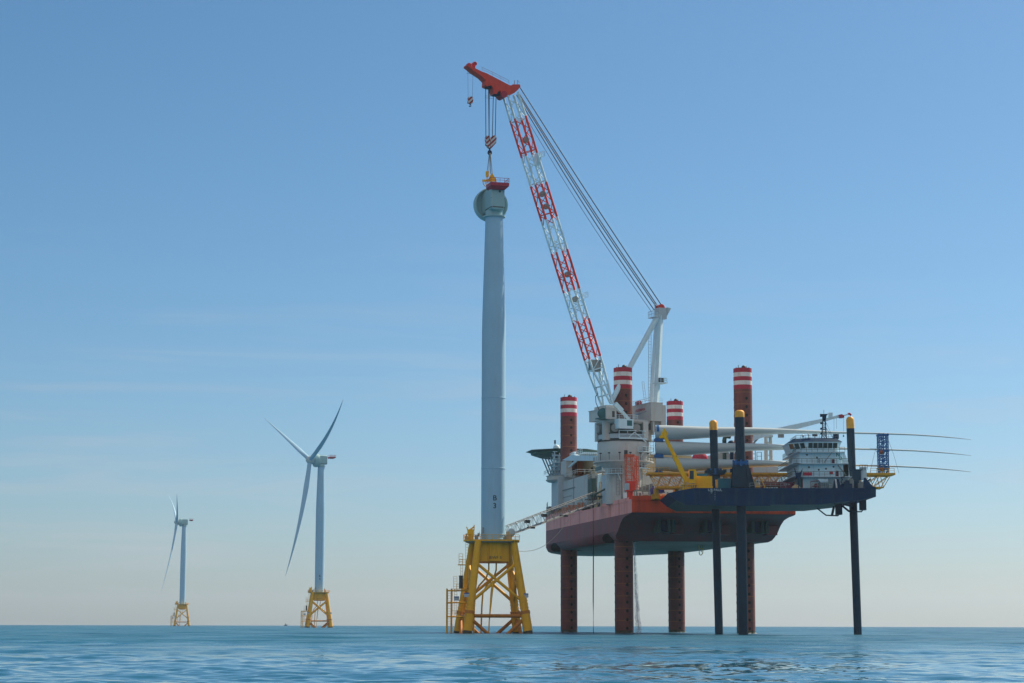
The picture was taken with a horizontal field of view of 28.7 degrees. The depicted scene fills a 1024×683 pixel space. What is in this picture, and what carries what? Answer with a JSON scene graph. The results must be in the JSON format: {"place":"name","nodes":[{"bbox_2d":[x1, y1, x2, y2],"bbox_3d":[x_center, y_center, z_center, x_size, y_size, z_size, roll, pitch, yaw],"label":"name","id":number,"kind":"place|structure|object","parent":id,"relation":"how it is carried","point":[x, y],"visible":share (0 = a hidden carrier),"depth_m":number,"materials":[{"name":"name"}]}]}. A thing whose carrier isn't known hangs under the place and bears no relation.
{"place":"outdoors","nodes":[
{"label":"outdoors","id":0,"kind":"place"},
{"bbox_2d":[0,625,1023,682],"bbox_3d":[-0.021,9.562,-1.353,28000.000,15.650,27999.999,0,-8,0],"label":"sea","id":1,"kind":"structure","parent":0,"point":[241,654],"depth_m":134.70,"materials":[{"name":"blue liquid"}]},
{"bbox_2d":[162,497,192,625],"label":"wind turbine","id":2,"kind":"object","parent":1,"relation":"in","point":[181,604],"visible":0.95,"depth_m":2024.18,"materials":[{"name":"metal"}]},
{"bbox_2d":[267,401,342,627],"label":"wind turbine","id":3,"kind":"object","parent":1,"relation":"in","point":[316,459],"visible":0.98,"depth_m":1253.82,"materials":[{"name":"metal"}]},
{"bbox_2d":[446,177,532,633],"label":"wind turbine","id":4,"kind":"object","parent":1,"relation":"in","point":[492,544],"visible":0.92,"depth_m":479.74,"materials":[{"name":"metal"}]},
{"bbox_2d":[526,364,795,633],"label":"jack up vessel","id":5,"kind":"object","parent":1,"relation":"on","point":[625,530],"visible":0.76,"depth_m":504.63,"materials":[{"name":"paint"}]},
{"bbox_2d":[505,492,597,538],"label":"gangway","id":6,"kind":"object","parent":5,"relation":"attached to","point":[513,531],"visible":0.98,"depth_m":489.96,"materials":[{"name":"metal"}]},
{"bbox_2d":[464,61,670,504],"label":"lattice boom crane","id":7,"kind":"object","parent":5,"relation":"on","point":[616,439],"visible":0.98,"depth_m":495.17,"materials":[{"name":"metal"}]},
{"bbox_2d":[467,96,472,106],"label":"auxiliary hook","id":8,"kind":"object","parent":7,"relation":"hanging from","point":[470,100],"visible":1,"depth_m":491.22,"materials":[{"name":"red metal"}]},
{"bbox_2d":[485,135,496,154],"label":"hook block","id":9,"kind":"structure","parent":7,"relation":"hanging from","point":[490,143],"depth_m":491.81,"materials":[{"name":"red metal"}]},
{"bbox_2d":[482,153,496,186],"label":"lifting yoke","id":10,"kind":"object","parent":9,"relation":"hanging from","point":[487,172],"visible":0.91,"depth_m":489.41,"materials":[{"name":"metal"}]},
{"bbox_2d":[561,452,596,476],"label":"white deck crane","id":11,"kind":"object","parent":5,"relation":"on","point":[567,464],"visible":0.85,"depth_m":542.41,"materials":[{"name":"white metal"}]},
{"bbox_2d":[577,461,582,475],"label":"rescue boat","id":12,"kind":"object","parent":5,"relation":"on","point":[579,464],"visible":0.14,"depth_m":557.50,"materials":[{"name":"orange paint"}]},
{"bbox_2d":[591,488,604,632],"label":"hanging hose","id":13,"kind":"object","parent":5,"relation":"hanging from","point":[602,490],"visible":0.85,"depth_m":500.06,"materials":[{"name":"black rubber"}]},
{"bbox_2d":[624,454,639,498],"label":"red deck crane","id":14,"kind":"object","parent":5,"relation":"on","point":[630,486],"visible":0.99,"depth_m":481.69,"materials":[{"name":"red metal"}]},
{"bbox_2d":[692,454,707,458],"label":"lifeboat","id":15,"kind":"object","parent":5,"relation":"hanging from","point":[701,456],"visible":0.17,"depth_m":514.31,"materials":[{"name":"red plastic"}]},
{"bbox_2d":[646,425,898,499],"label":"blade rack","id":16,"kind":"object","parent":5,"relation":"attached to","point":[655,495],"visible":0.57,"depth_m":468.65,"materials":[{"name":"yellow metal"}]},
{"bbox_2d":[655,457,968,471],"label":"stored blade","id":17,"kind":"object","parent":16,"relation":"on","point":[666,464],"visible":0.69,"depth_m":468.25,"materials":[{"name":"paint"}]},
{"bbox_2d":[655,425,970,439],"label":"stored blade","id":18,"kind":"object","parent":16,"relation":"on","point":[683,432],"visible":0.85,"depth_m":469.47,"materials":[{"name":"paint"}]},
{"bbox_2d":[655,441,970,455],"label":"stored blade","id":19,"kind":"object","parent":16,"relation":"on","point":[688,448],"visible":0.74,"depth_m":468.79,"materials":[{"name":"paint"}]},
{"bbox_2d":[659,410,875,634],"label":"liftboat","id":20,"kind":"object","parent":1,"relation":"on","point":[814,458],"visible":0.98,"depth_m":443.54,"materials":[{"name":"blue paint"}]},
{"bbox_2d":[659,428,712,489],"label":"yellow crane","id":21,"kind":"object","parent":20,"relation":"on","point":[699,480],"visible":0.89,"depth_m":444.69,"materials":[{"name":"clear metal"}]},
{"bbox_2d":[717,478,730,487],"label":"shipping container","id":22,"kind":"object","parent":20,"relation":"on","point":[724,482],"visible":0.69,"depth_m":445.98,"materials":[{"name":"teal metal"}]},
{"bbox_2d":[760,481,780,487],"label":"brown container","id":23,"kind":"object","parent":20,"relation":"on","point":[768,483],"visible":0.45,"depth_m":445.00,"materials":[{"name":"metal"}]},
{"bbox_2d":[778,482,793,487],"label":"maroon container","id":24,"kind":"object","parent":20,"relation":"on","point":[789,484],"visible":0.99,"depth_m":443.95,"materials":[{"name":"metal"}]},
{"bbox_2d":[794,468,802,487],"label":"boat davit","id":25,"kind":"object","parent":20,"relation":"on","point":[798,475],"visible":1,"depth_m":440.86,"materials":[{"name":"blue paint"}]},
{"bbox_2d":[753,413,851,442],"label":"white boom crane","id":26,"kind":"object","parent":20,"relation":"on","point":[797,426],"visible":0.24,"depth_m":514.48,"materials":[{"name":"metal"}]},
{"bbox_2d":[817,478,828,487],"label":"white winch housing","id":27,"kind":"object","parent":20,"relation":"on","point":[824,481],"visible":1,"depth_m":442.09,"materials":[{"name":"white metal"}]},
{"bbox_2d":[833,478,843,487],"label":"anchor winch","id":28,"kind":"object","parent":20,"relation":"attached to","point":[836,483],"visible":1,"depth_m":441.12,"materials":[{"name":"blue paint"}]},
{"bbox_2d":[841,476,851,487],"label":"dark davit","id":29,"kind":"object","parent":20,"relation":"on","point":[847,485],"visible":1,"depth_m":441.05,"materials":[{"name":"blue paint"}]},
{"bbox_2d":[849,478,853,487],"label":"machinery locker","id":30,"kind":"object","parent":20,"relation":"on","point":[851,481],"visible":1,"depth_m":441.91,"materials":[{"name":"grey metal"}]},
{"bbox_2d":[858,481,862,487],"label":"machinery locker","id":31,"kind":"object","parent":20,"relation":"on","point":[860,484],"visible":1,"depth_m":442.22,"materials":[{"name":"grey metal"}]},
{"bbox_2d":[0,0,1023,626],"label":"sky","id":32,"kind":"structure","parent":0,"point":[220,220],"materials":[{"name":"blue"}]}
]}

